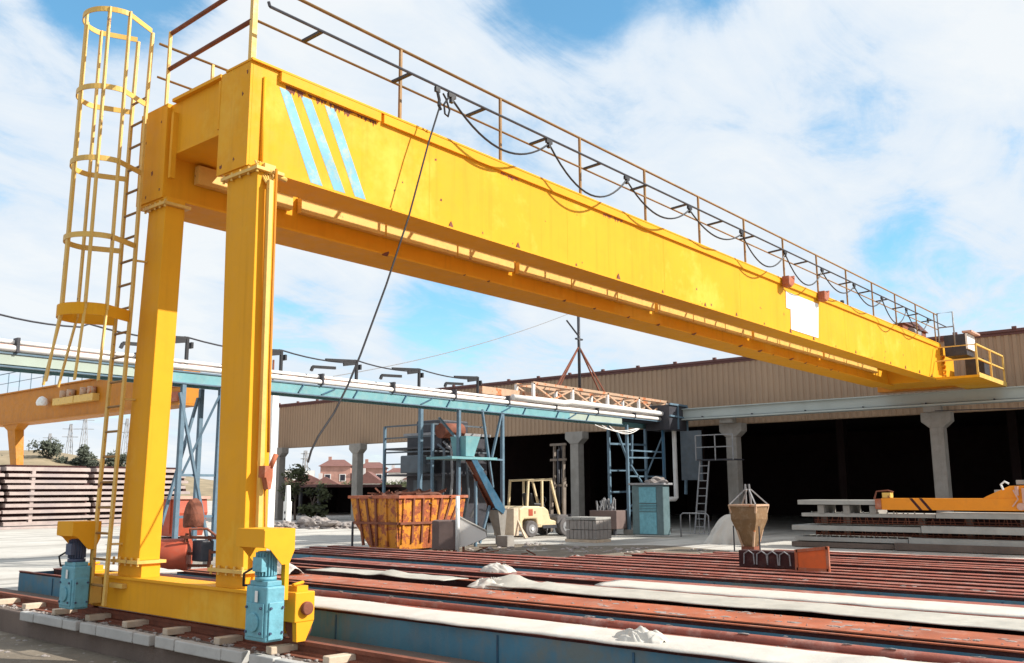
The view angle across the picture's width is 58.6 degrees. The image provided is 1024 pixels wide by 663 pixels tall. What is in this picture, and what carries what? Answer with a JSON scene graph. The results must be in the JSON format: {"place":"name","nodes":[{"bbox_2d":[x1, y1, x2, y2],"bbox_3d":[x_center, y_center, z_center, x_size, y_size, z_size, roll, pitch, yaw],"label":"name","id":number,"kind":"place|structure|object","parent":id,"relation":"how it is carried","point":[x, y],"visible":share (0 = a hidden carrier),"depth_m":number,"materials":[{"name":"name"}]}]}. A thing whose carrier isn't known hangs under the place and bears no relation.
{"place":"outdoors","nodes":[
{"label":"outdoors","id":0,"kind":"place"},
{"bbox_2d":[0,631,139,662],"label":"dirt path","id":1,"kind":"structure","parent":0,"point":[24,652],"depth_m":10.32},
{"bbox_2d":[0,450,213,500],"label":"hill","id":2,"kind":"structure","parent":0,"point":[32,458],"depth_m":198.98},
{"bbox_2d":[26,436,64,458],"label":"tree","id":3,"kind":"object","parent":2,"relation":"on","point":[50,448],"visible":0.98,"depth_m":199.01,"materials":[{"name":"green plant"}]},
{"bbox_2d":[74,444,99,466],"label":"tree","id":4,"kind":"object","parent":2,"relation":"on","point":[88,458],"visible":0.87,"depth_m":197.75,"materials":[{"name":"green plant"}]},
{"bbox_2d":[104,449,126,466],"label":"tree","id":5,"kind":"object","parent":2,"relation":"on","point":[123,458],"visible":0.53,"depth_m":198.28,"materials":[{"name":"green plant"}]},
{"bbox_2d":[0,501,1023,589],"bbox_3d":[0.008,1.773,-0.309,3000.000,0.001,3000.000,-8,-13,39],"label":"ground","id":6,"kind":"structure","parent":0,"point":[36,550],"depth_m":33.13,"materials":[{"name":"concrete"}]},
{"bbox_2d":[0,518,83,525],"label":"precast beam","id":7,"kind":"structure","parent":6,"relation":"on","point":[25,523],"depth_m":47.51,"materials":[{"name":"concrete"}]},
{"bbox_2d":[0,512,90,519],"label":"precast beam","id":8,"kind":"structure","parent":7,"relation":"on","point":[22,516],"depth_m":47.99,"materials":[{"name":"concrete"}]},
{"bbox_2d":[0,506,89,513],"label":"precast beam","id":9,"kind":"structure","parent":8,"relation":"on","point":[16,510],"depth_m":47.85,"materials":[{"name":"concrete"}]},
{"bbox_2d":[0,500,90,507],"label":"precast beam","id":10,"kind":"structure","parent":9,"relation":"on","point":[7,504],"depth_m":47.94,"materials":[{"name":"concrete"}]},
{"bbox_2d":[0,495,88,500],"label":"precast beam","id":11,"kind":"structure","parent":10,"relation":"on","point":[45,498],"depth_m":48.00,"materials":[{"name":"concrete"}]},
{"bbox_2d":[0,489,93,494],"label":"precast beam","id":12,"kind":"structure","parent":11,"relation":"on","point":[47,492],"depth_m":48.10,"materials":[{"name":"concrete"}]},
{"bbox_2d":[0,483,93,488],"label":"precast beam","id":13,"kind":"structure","parent":12,"relation":"on","point":[46,486],"depth_m":48.12,"materials":[{"name":"concrete"}]},
{"bbox_2d":[0,477,86,482],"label":"precast beam","id":14,"kind":"structure","parent":13,"relation":"on","point":[42,480],"depth_m":48.15,"materials":[{"name":"concrete"}]},
{"bbox_2d":[1,471,88,476],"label":"precast beam","id":15,"kind":"structure","parent":14,"relation":"on","point":[42,474],"depth_m":48.17,"materials":[{"name":"concrete"}]},
{"bbox_2d":[0,465,90,471],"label":"precast beam","id":16,"kind":"structure","parent":15,"relation":"on","point":[42,468],"depth_m":48.18,"materials":[{"name":"concrete"}]},
{"bbox_2d":[0,369,198,464],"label":"gantry crane","id":17,"kind":"object","parent":6,"relation":"on","point":[21,411],"visible":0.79,"depth_m":66.69,"materials":[{"name":"orange paint"}]},
{"bbox_2d":[84,517,120,522],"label":"precast beam","id":18,"kind":"structure","parent":6,"relation":"on","point":[106,519],"depth_m":50.37,"materials":[{"name":"concrete"}]},
{"bbox_2d":[87,511,121,517],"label":"precast beam","id":19,"kind":"structure","parent":18,"relation":"on","point":[107,514],"depth_m":50.45,"materials":[{"name":"concrete"}]},
{"bbox_2d":[86,506,121,511],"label":"precast beam","id":20,"kind":"structure","parent":19,"relation":"on","point":[93,508],"depth_m":50.22,"materials":[{"name":"concrete"}]},
{"bbox_2d":[87,500,122,505],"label":"precast beam","id":21,"kind":"structure","parent":20,"relation":"on","point":[108,502],"depth_m":50.47,"materials":[{"name":"concrete"}]},
{"bbox_2d":[85,494,173,499],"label":"precast beam","id":22,"kind":"structure","parent":21,"relation":"on","point":[106,497],"depth_m":50.62,"materials":[{"name":"concrete"}]},
{"bbox_2d":[88,489,189,494],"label":"precast beam","id":23,"kind":"structure","parent":22,"relation":"on","point":[121,491],"depth_m":50.96,"materials":[{"name":"concrete"}]},
{"bbox_2d":[89,483,185,488],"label":"precast beam","id":24,"kind":"structure","parent":23,"relation":"on","point":[119,485],"depth_m":51.04,"materials":[{"name":"concrete"}]},
{"bbox_2d":[83,478,187,483],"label":"precast beam","id":25,"kind":"structure","parent":24,"relation":"on","point":[120,480],"depth_m":51.06,"materials":[{"name":"concrete"}]},
{"bbox_2d":[83,472,185,477],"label":"precast beam","id":26,"kind":"structure","parent":25,"relation":"on","point":[110,475],"depth_m":50.94,"materials":[{"name":"concrete"}]},
{"bbox_2d":[86,466,184,472],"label":"precast beam","id":27,"kind":"structure","parent":26,"relation":"on","point":[121,469],"depth_m":51.06,"materials":[{"name":"concrete"}]},
{"bbox_2d":[161,496,210,535],"bbox_3d":[-13.562,7.381,36.565,2.800,1.520,1.500,-8,-13,39],"label":"red skip","id":28,"kind":"object","parent":6,"relation":"on","point":[167,526],"visible":0.34,"depth_m":35.56,"materials":[{"name":"paint"}]},
{"bbox_2d":[160,498,215,570],"bbox_3d":[-7.113,4.503,20.207,1.293,1.602,0.813,1,-10,-5],"label":"concrete mixer","id":29,"kind":"object","parent":6,"relation":"on","point":[183,552],"visible":0.87,"depth_m":19.96,"materials":[{"name":"red paint"}]},
{"bbox_2d":[0,588,484,662],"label":"crane track wall","id":30,"kind":"structure","parent":6,"relation":"on","point":[312,648],"depth_m":9.83,"materials":[{"name":"concrete"}]},
{"bbox_2d":[33,613,68,627],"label":"kerb block","id":31,"kind":"structure","parent":30,"relation":"attached to","point":[49,620],"depth_m":11.01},
{"bbox_2d":[62,619,82,630],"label":"kerb block","id":32,"kind":"structure","parent":30,"relation":"attached to","point":[72,624],"depth_m":10.64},
{"bbox_2d":[79,622,102,634],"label":"kerb block","id":33,"kind":"structure","parent":30,"relation":"attached to","point":[88,628],"depth_m":10.38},
{"bbox_2d":[85,613,110,620],"bbox_3d":[-4.919,3.413,10.923,0.110,0.070,0.340,-9,-13,41],"label":"sleeper end","id":34,"kind":"object","parent":30,"relation":"on","point":[96,617],"visible":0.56,"depth_m":10.85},
{"bbox_2d":[96,625,139,642],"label":"kerb block","id":35,"kind":"structure","parent":30,"relation":"attached to","point":[116,633],"depth_m":9.99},
{"bbox_2d":[122,619,148,627],"bbox_3d":[-4.243,3.313,10.369,0.110,0.070,0.340,-9,-13,40],"label":"sleeper end","id":36,"kind":"object","parent":30,"relation":"on","point":[134,623],"visible":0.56,"depth_m":10.29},
{"bbox_2d":[133,632,156,645],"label":"kerb block","id":37,"kind":"structure","parent":30,"relation":"attached to","point":[144,638],"depth_m":9.61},
{"bbox_2d":[0,604,318,662],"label":"gravel crumbs","id":38,"kind":"object","parent":30,"relation":"on","point":[288,656],"visible":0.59,"depth_m":9.51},
{"bbox_2d":[155,635,181,650],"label":"kerb block","id":39,"kind":"structure","parent":30,"relation":"attached to","point":[164,642],"depth_m":9.34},
{"bbox_2d":[162,626,190,635],"bbox_3d":[-3.575,3.215,9.820,0.110,0.070,0.340,-10,-14,44],"label":"sleeper end","id":40,"kind":"object","parent":30,"relation":"on","point":[177,630],"visible":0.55,"depth_m":9.74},
{"bbox_2d":[174,639,225,660],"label":"kerb block","id":41,"kind":"structure","parent":30,"relation":"attached to","point":[204,650],"depth_m":8.95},
{"bbox_2d":[214,634,242,644],"bbox_3d":[-2.830,3.105,9.209,0.110,0.070,0.340,-9,-13,41],"label":"sleeper end","id":42,"kind":"object","parent":30,"relation":"on","point":[226,639],"visible":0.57,"depth_m":9.13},
{"bbox_2d":[221,647,249,662],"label":"kerb block","id":43,"kind":"structure","parent":30,"relation":"attached to","point":[232,655],"depth_m":8.56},
{"bbox_2d":[249,653,280,662],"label":"kerb block","id":44,"kind":"structure","parent":30,"relation":"attached to","point":[258,658],"depth_m":8.31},
{"bbox_2d":[266,643,297,654],"bbox_3d":[-2.154,3.006,8.654,0.340,0.070,0.110,8,-13,-41],"label":"sleeper end","id":45,"kind":"object","parent":30,"relation":"on","point":[280,648],"visible":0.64,"depth_m":8.58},
{"bbox_2d":[323,653,355,662],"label":"sleeper end","id":46,"kind":"object","parent":30,"relation":"on","point":[341,658],"visible":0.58,"depth_m":8.06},
{"bbox_2d":[42,0,1006,642],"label":"gantry crane","id":47,"kind":"object","parent":30,"relation":"on","point":[254,158],"visible":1,"depth_m":11.47,"materials":[{"name":"yellow paint"}]},
{"bbox_2d":[267,360,278,526],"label":"column","id":48,"kind":"structure","parent":6,"relation":"on","point":[273,444],"depth_m":44.28,"materials":[{"name":"concrete"}]},
{"bbox_2d":[283,485,291,520],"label":"perforated post","id":49,"kind":"object","parent":6,"relation":"on","point":[287,506],"visible":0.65,"depth_m":46.05,"materials":[{"name":"white paint"}]},
{"bbox_2d":[277,464,310,519],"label":"tree","id":50,"kind":"object","parent":6,"relation":"on","point":[297,474],"visible":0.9,"depth_m":57.76,"materials":[{"name":"green plant"}]},
{"bbox_2d":[297,483,332,517],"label":"tree","id":51,"kind":"object","parent":6,"relation":"on","point":[310,509],"visible":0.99,"depth_m":57.49,"materials":[{"name":"green plant"}]},
{"bbox_2d":[292,516,343,528],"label":"rubble mound","id":52,"kind":"object","parent":6,"relation":"on","point":[307,522],"visible":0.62,"depth_m":44.48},
{"bbox_2d":[319,457,351,483],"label":"house","id":53,"kind":"structure","parent":6,"relation":"on","point":[337,471],"depth_m":170.16,"materials":[{"name":"pink brick"}]},
{"bbox_2d":[284,484,406,515],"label":"open shed","id":54,"kind":"structure","parent":6,"relation":"on","point":[339,501],"depth_m":76.44,"materials":[{"name":"metal"}]},
{"bbox_2d":[0,314,702,565],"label":"conveyor girder","id":55,"kind":"object","parent":6,"relation":"on","point":[17,355],"visible":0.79,"depth_m":27.35,"materials":[{"name":"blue metal"}]},
{"bbox_2d":[479,381,667,410],"bbox_3d":[2.781,2.646,36.227,0.900,0.630,11.900,-8,-13,39],"label":"lifting truss","id":56,"kind":"object","parent":55,"relation":"on","point":[494,391],"visible":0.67,"depth_m":35.32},
{"bbox_2d":[557,317,604,391],"bbox_3d":[2.668,0.721,36.452,0.842,3.340,4.041,-8,-13,39],"label":"braced mast","id":57,"kind":"object","parent":56,"relation":"on","point":[578,349],"visible":0.89,"depth_m":36.38,"materials":[{"name":"metal"}]},
{"bbox_2d":[333,314,567,376],"bbox_3d":[-1.594,0.322,32.268,10.974,3.475,0.025,9,-14,-43],"label":"overhead cable","id":58,"kind":"object","parent":57,"relation":"attached to","point":[451,351],"visible":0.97,"depth_m":31.69,"materials":[{"name":"grey metal"}]},
{"bbox_2d":[363,468,381,484],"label":"house","id":59,"kind":"structure","parent":6,"relation":"on","point":[370,478],"depth_m":146.17,"materials":[{"name":"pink tile"}]},
{"bbox_2d":[363,459,388,480],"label":"house","id":60,"kind":"structure","parent":6,"relation":"on","point":[376,468],"depth_m":170.75,"materials":[{"name":"pink brick"}]},
{"bbox_2d":[348,495,467,548],"bbox_3d":[-3.286,6.048,28.998,2.344,1.660,3.060,-8,-13,39],"label":"waste skip","id":61,"kind":"object","parent":6,"relation":"on","point":[399,522],"visible":0.86,"depth_m":27.88,"materials":[{"name":"orange paint"}]},
{"bbox_2d":[367,487,450,503],"bbox_3d":[-3.264,5.270,29.081,2.330,0.605,3.172,-8,-13,39],"label":"scrap heap","id":62,"kind":"object","parent":61,"relation":"in","point":[418,491],"visible":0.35,"depth_m":28.57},
{"bbox_2d":[382,409,490,535],"bbox_3d":[-2.955,5.405,34.755,3.710,4.900,5.165,-8,-13,39],"label":"batching plant","id":63,"kind":"object","parent":6,"relation":"on","point":[430,438],"visible":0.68,"depth_m":34.66,"materials":[{"name":"metal"}]},
{"bbox_2d":[426,436,496,460],"bbox_3d":[-1.641,3.867,30.184,1.150,0.750,2.200,-8,-13,39],"label":"feed hopper","id":64,"kind":"object","parent":63,"relation":"on","point":[468,445],"visible":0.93,"depth_m":29.75,"materials":[{"name":"blue metal"}]},
{"bbox_2d":[494,508,518,535],"bbox_3d":[-0.220,7.314,35.064,1.000,1.020,0.300,-8,-13,39],"label":"plywood crate","id":65,"kind":"object","parent":6,"relation":"on","point":[512,526],"visible":0.57,"depth_m":34.76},
{"bbox_2d":[18,568,1023,662],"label":"casting bed","id":66,"kind":"object","parent":6,"relation":"on","point":[476,644],"visible":0.49,"depth_m":8.24,"materials":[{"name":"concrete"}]},
{"bbox_2d":[314,596,929,662],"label":"tarpaulin","id":67,"kind":"object","parent":66,"relation":"on","point":[757,653],"visible":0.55,"depth_m":7.66,"materials":[{"name":"fabric"}]},
{"bbox_2d":[614,626,668,643],"bbox_3d":[1.044,2.453,7.415,0.480,0.122,0.317,-8,-13,39],"label":"crumpled tarp","id":68,"kind":"object","parent":67,"relation":"on","point":[641,634],"visible":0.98,"depth_m":7.32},
{"bbox_2d":[505,443,571,536],"bbox_3d":[1.397,6.420,37.284,4.049,3.728,1.584,8,-13,-40],"label":"forklift","id":69,"kind":"object","parent":6,"relation":"on","point":[535,519],"visible":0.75,"depth_m":36.66,"materials":[{"name":"metal"}]},
{"bbox_2d":[565,516,610,542],"bbox_3d":[2.699,7.001,32.292,1.350,0.860,0.960,-8,-13,39],"label":"brick pallet","id":70,"kind":"object","parent":6,"relation":"on","point":[587,529],"visible":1,"depth_m":31.91,"materials":[{"name":"grey concrete"}]},
{"bbox_2d":[177,566,1023,661],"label":"casting bed","id":71,"kind":"object","parent":6,"relation":"on","point":[933,640],"visible":0.24,"depth_m":9.17,"materials":[{"name":"red metal"}]},
{"bbox_2d":[306,568,468,580],"bbox_3d":[-1.868,3.475,13.202,2.900,0.086,0.530,-8,-13,39],"label":"tarpaulin","id":72,"kind":"object","parent":71,"relation":"on","point":[396,573],"visible":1,"depth_m":12.91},
{"bbox_2d":[467,577,512,589],"bbox_3d":[-0.242,3.206,11.678,0.701,0.133,0.480,-8,-13,39],"label":"crumpled tarp","id":73,"kind":"object","parent":71,"relation":"on","point":[481,583],"visible":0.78,"depth_m":11.55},
{"bbox_2d":[161,559,1023,661],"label":"concrete crumbs","id":74,"kind":"object","parent":71,"relation":"on","point":[611,619],"visible":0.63,"depth_m":8.88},
{"bbox_2d":[485,574,1023,631],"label":"tarpaulin","id":75,"kind":"object","parent":71,"relation":"on","point":[519,581],"visible":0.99,"depth_m":9.42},
{"bbox_2d":[590,510,626,535],"bbox_3d":[3.987,7.784,37.171,1.300,0.980,1.000,-8,-13,39],"label":"steel bin","id":76,"kind":"object","parent":6,"relation":"on","point":[618,519],"visible":0.64,"depth_m":36.69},
{"bbox_2d":[596,497,615,510],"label":"scrap offcuts","id":77,"kind":"object","parent":76,"relation":"in","point":[611,506],"visible":0.88,"depth_m":37.13,"materials":[{"name":"grey metal"}]},
{"bbox_2d":[274,326,1023,522],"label":"warehouse hall","id":78,"kind":"structure","parent":6,"relation":"on","point":[785,464],"depth_m":55.54,"materials":[{"name":"beige metal"}]},
{"bbox_2d":[681,386,1023,423],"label":"crane runway","id":79,"kind":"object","parent":78,"relation":"attached to","point":[937,401],"visible":0.91,"depth_m":35.17,"materials":[{"name":"grey metal"}]},
{"bbox_2d":[628,476,672,534],"bbox_3d":[5.434,6.768,35.528,1.684,2.245,0.697,-8,-13,39],"label":"control cabinet","id":80,"kind":"object","parent":6,"relation":"on","point":[650,506],"visible":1,"depth_m":35.24,"materials":[{"name":"metal"}]},
{"bbox_2d":[290,557,1023,618],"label":"casting bed","id":81,"kind":"object","parent":6,"relation":"on","point":[463,572],"visible":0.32,"depth_m":13.26,"materials":[{"name":"brown metal"}]},
{"bbox_2d":[480,562,515,572],"bbox_3d":[-0.236,3.591,13.922,0.653,0.144,0.395,-8,-13,39],"label":"crumpled tarp","id":82,"kind":"object","parent":81,"relation":"on","point":[496,567],"visible":1,"depth_m":13.78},
{"bbox_2d":[594,580,1023,617],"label":"tarpaulin","id":83,"kind":"object","parent":81,"relation":"on","point":[986,610],"visible":1,"depth_m":10.05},
{"bbox_2d":[291,548,1023,604],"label":"casting bed","id":84,"kind":"object","parent":6,"relation":"on","point":[966,593],"visible":0.34,"depth_m":13.01,"materials":[{"name":"red metal"}]},
{"bbox_2d":[309,545,1023,589],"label":"casting bed","id":85,"kind":"object","parent":6,"relation":"on","point":[908,579],"visible":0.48,"depth_m":14.44,"materials":[{"name":"red metal"}]},
{"bbox_2d":[739,549,794,568],"bbox_3d":[4.116,3.619,14.542,0.970,0.262,0.275,-8,-13,39],"label":"stirrup frame","id":86,"kind":"object","parent":85,"relation":"on","point":[766,558],"visible":0.98,"depth_m":14.45,"materials":[{"name":"grey metal"}]},
{"bbox_2d":[794,546,830,571],"bbox_3d":[4.583,3.470,13.931,0.535,0.382,0.045,-8,-13,39],"label":"formwork end","id":87,"kind":"object","parent":85,"relation":"on","point":[813,559],"visible":0.99,"depth_m":13.91,"materials":[{"name":"orange metal"}]},
{"bbox_2d":[694,433,743,532],"bbox_3d":[8.544,6.326,37.908,1.740,4.076,1.624,-8,-13,39],"label":"access ladder","id":88,"kind":"object","parent":6,"relation":"on","point":[707,473],"visible":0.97,"depth_m":37.91,"materials":[{"name":"grey metal"}]},
{"bbox_2d":[704,514,740,543],"bbox_3d":[7.247,6.735,31.138,1.459,0.989,1.389,-8,-13,39],"label":"pile","id":89,"kind":"object","parent":6,"relation":"on","point":[721,531],"visible":0.68,"depth_m":30.76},
{"bbox_2d":[569,554,1023,581],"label":"casting bed","id":90,"kind":"object","parent":6,"relation":"on","point":[1013,578],"visible":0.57,"depth_m":14.26,"materials":[{"name":"brown metal"}]},
{"bbox_2d":[631,552,1023,575],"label":"casting bed","id":91,"kind":"object","parent":6,"relation":"on","point":[947,568],"visible":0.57,"depth_m":14.93,"materials":[{"name":"red metal"}]},
{"bbox_2d":[792,540,894,549],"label":"concrete slab","id":92,"kind":"structure","parent":6,"relation":"on","point":[864,545],"depth_m":27.96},
{"bbox_2d":[795,530,1021,542],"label":"concrete slab","id":93,"kind":"structure","parent":92,"relation":"on","point":[848,538],"depth_m":27.72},
{"bbox_2d":[792,516,1020,532],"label":"concrete slab","id":94,"kind":"structure","parent":93,"relation":"on","point":[873,528],"depth_m":27.48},
{"bbox_2d":[802,511,935,517],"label":"concrete slab","id":95,"kind":"structure","parent":94,"relation":"on","point":[890,515],"depth_m":27.59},
{"bbox_2d":[797,500,874,504],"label":"concrete slab","id":96,"kind":"structure","parent":95,"relation":"on","point":[840,502],"depth_m":28.13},
{"bbox_2d":[936,512,1023,519],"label":"concrete slab","id":97,"kind":"structure","parent":94,"relation":"on","point":[984,515],"depth_m":25.64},
{"bbox_2d":[873,481,1023,510],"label":"lifting beam","id":98,"kind":"structure","parent":97,"relation":"on","point":[1009,498],"depth_m":25.78,"materials":[{"name":"metal"}]},
{"bbox_2d":[921,525,1023,535],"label":"concrete slab","id":99,"kind":"structure","parent":93,"relation":"on","point":[981,530],"depth_m":25.59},
{"bbox_2d":[815,517,1023,526],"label":"reinforcement cage","id":100,"kind":"object","parent":99,"relation":"on","point":[906,523],"visible":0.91,"depth_m":26.84,"materials":[{"name":"metal"}]},
{"bbox_2d":[700,552,1023,568],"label":"casting bed","id":101,"kind":"object","parent":6,"relation":"on","point":[994,565],"visible":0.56,"depth_m":15.78,"materials":[{"name":"brown metal"}]},
{"bbox_2d":[775,549,1023,564],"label":"casting bed","id":102,"kind":"object","parent":6,"relation":"on","point":[934,558],"visible":0.19,"depth_m":16.62,"materials":[{"name":"red metal"}]},
{"bbox_2d":[894,543,1023,554],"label":"concrete slab","id":103,"kind":"structure","parent":6,"relation":"on","point":[962,548],"depth_m":25.70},
{"bbox_2d":[909,537,1023,546],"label":"concrete slab","id":104,"kind":"structure","parent":103,"relation":"on","point":[975,542],"depth_m":25.67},
{"bbox_2d":[816,530,1023,539],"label":"reinforcement cage","id":105,"kind":"object","parent":104,"relation":"on","point":[917,536],"visible":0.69,"depth_m":26.78,"materials":[{"name":"metal"}]},
{"bbox_2d":[0,0,1023,479],"label":"sky","id":106,"kind":"structure","parent":0,"point":[882,140],"materials":[{"name":"blue"}]},
{"bbox_2d":[414,544,738,557],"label":"dirt ground","id":107,"kind":"structure","parent":0,"point":[554,551],"depth_m":27.67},
{"bbox_2d":[455,496,459,551],"bbox_3d":[-1.555,5.535,26.063,0.240,1.650,0.240,-8,-13,39],"label":"white post","id":108,"kind":"object","parent":107,"relation":"on","point":[457,535],"visible":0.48,"depth_m":26.02,"materials":[{"name":"paint"}]},
{"bbox_2d":[432,516,486,551],"bbox_3d":[-1.518,5.918,26.600,1.589,1.078,0.905,0,-10,-2],"label":"mixer trough","id":109,"kind":"object","parent":107,"relation":"on","point":[443,534],"visible":0.74,"depth_m":26.18,"materials":[{"name":"grey metal"}]},
{"bbox_2d":[465,459,506,546],"bbox_3d":[-0.885,5.701,30.387,0.600,2.800,2.050,-8,-13,39],"label":"steel chute","id":110,"kind":"object","parent":107,"relation":"on","point":[497,516],"visible":0.92,"depth_m":30.39,"materials":[{"name":"blue metal"}]},
{"bbox_2d":[497,535,513,546],"bbox_3d":[-0.210,6.782,29.500,0.450,0.360,0.350,-8,-13,39],"label":"concrete block","id":111,"kind":"object","parent":107,"relation":"on","point":[505,540],"depth_m":29.37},
{"bbox_2d":[467,542,733,557],"bbox_3d":[1.284,6.012,24.273,13.091,0.164,11.110,-8,-13,39],"label":"rubble","id":112,"kind":"object","parent":107,"relation":"on","point":[570,550],"visible":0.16,"depth_m":27.82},
{"bbox_2d":[728,484,768,551],"bbox_3d":[7.056,5.511,27.028,1.015,1.952,1.015,-8,-13,39],"label":"concrete bucket","id":113,"kind":"object","parent":107,"relation":"on","point":[749,521],"visible":0.99,"depth_m":26.85,"materials":[{"name":"beige metal"}]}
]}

